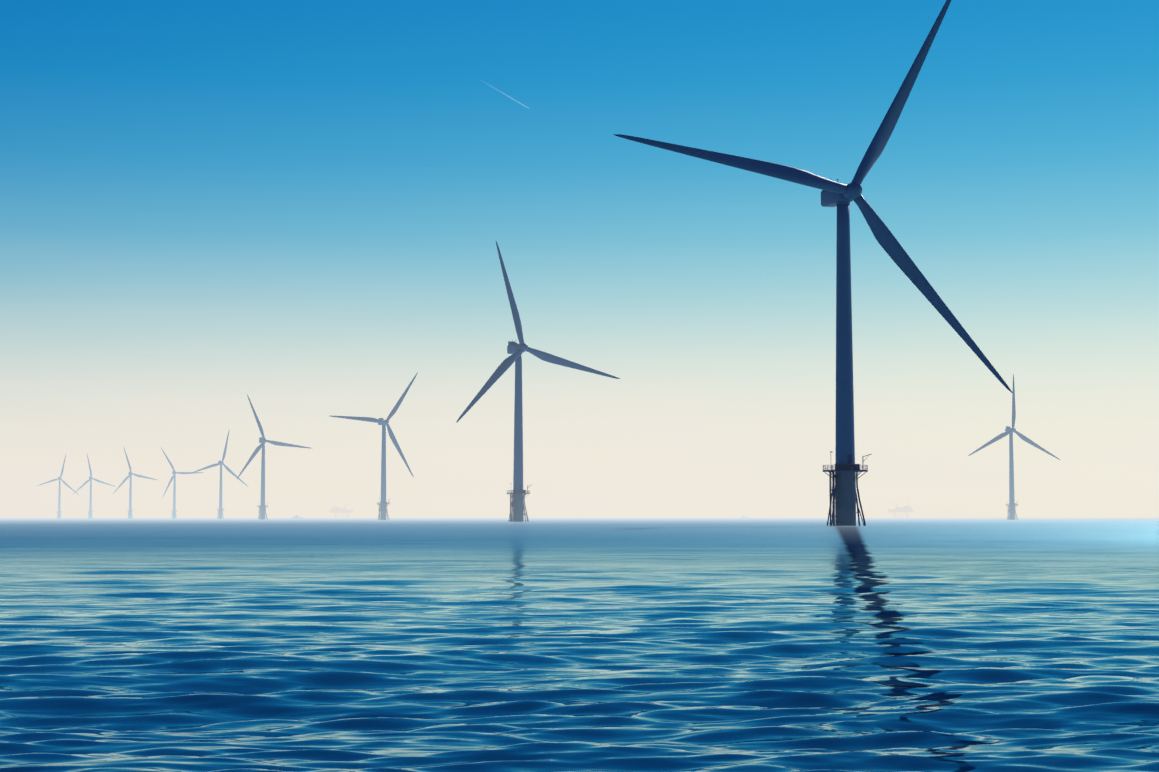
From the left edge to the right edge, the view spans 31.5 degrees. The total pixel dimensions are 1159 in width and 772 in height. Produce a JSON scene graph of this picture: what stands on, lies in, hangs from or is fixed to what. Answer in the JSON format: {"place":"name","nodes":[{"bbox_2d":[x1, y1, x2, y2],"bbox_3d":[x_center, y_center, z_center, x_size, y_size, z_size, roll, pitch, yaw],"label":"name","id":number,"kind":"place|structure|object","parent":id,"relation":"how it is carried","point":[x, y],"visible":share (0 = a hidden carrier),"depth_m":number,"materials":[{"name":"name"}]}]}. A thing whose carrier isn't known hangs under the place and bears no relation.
{"place":"outdoors","nodes":[
{"label":"outdoors","id":0,"kind":"place"},
{"bbox_2d":[0,518,1158,771],"bbox_3d":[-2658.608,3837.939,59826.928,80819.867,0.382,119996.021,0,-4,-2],"label":"sea water","id":1,"kind":"structure","parent":0,"point":[570,644],"depth_m":31.02,"materials":[{"name":"blue liquid"}]},
{"bbox_2d":[37,455,79,518],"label":"turbine","id":2,"kind":"object","parent":1,"relation":"in","point":[59,496],"visible":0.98,"depth_m":4115.34,"materials":[{"name":"paint"}]},
{"bbox_2d":[75,455,115,518],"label":"turbine","id":3,"kind":"object","parent":1,"relation":"in","point":[90,512],"visible":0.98,"depth_m":4078.46,"materials":[{"name":"paint"}]},
{"bbox_2d":[113,446,156,518],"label":"turbine","id":4,"kind":"object","parent":1,"relation":"in","point":[130,474],"visible":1,"depth_m":3657.56,"materials":[{"name":"paint"}]},
{"bbox_2d":[161,448,203,518],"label":"turbine","id":5,"kind":"object","parent":1,"relation":"in","point":[174,472],"visible":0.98,"depth_m":3585.22,"materials":[{"name":"paint"}]},
{"bbox_2d":[190,431,246,518],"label":"turbine","id":6,"kind":"object","parent":1,"relation":"in","point":[220,510],"visible":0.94,"depth_m":2949.81,"materials":[{"name":"paint"}]},
{"bbox_2d":[237,395,309,519],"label":"turbine","id":7,"kind":"object","parent":1,"relation":"in","point":[262,506],"visible":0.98,"depth_m":2089.14,"materials":[{"name":"paint"}]},
{"bbox_2d":[330,503,353,517],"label":"substation","id":8,"kind":"object","parent":1,"relation":"in","point":[335,510],"visible":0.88,"depth_m":7538.94,"materials":[{"name":"paint"}]},
{"bbox_2d":[330,372,417,519],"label":"turbine","id":9,"kind":"object","parent":1,"relation":"in","point":[383,502],"visible":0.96,"depth_m":1681.98,"materials":[{"name":"paint"}]},
{"bbox_2d":[456,241,619,521],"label":"turbine","id":10,"kind":"object","parent":1,"relation":"in","point":[519,493],"visible":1,"depth_m":944.90,"materials":[{"name":"paint"}]},
{"bbox_2d":[613,0,1012,525],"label":"turbine","id":11,"kind":"object","parent":1,"relation":"in","point":[843,480],"visible":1,"depth_m":492.01,"materials":[{"name":"paint"}]},
{"bbox_2d":[885,501,913,517],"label":"substation","id":12,"kind":"object","parent":1,"relation":"in","point":[906,509],"visible":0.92,"depth_m":7201.35,"materials":[{"name":"paint"}]},
{"bbox_2d":[968,374,1059,519],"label":"turbine","id":13,"kind":"object","parent":1,"relation":"in","point":[1009,430],"visible":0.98,"depth_m":1836.57,"materials":[{"name":"paint"}]},
{"bbox_2d":[0,0,1158,517],"label":"sky","id":14,"kind":"structure","parent":0,"point":[298,208],"materials":[{"name":"blue"}]}
]}

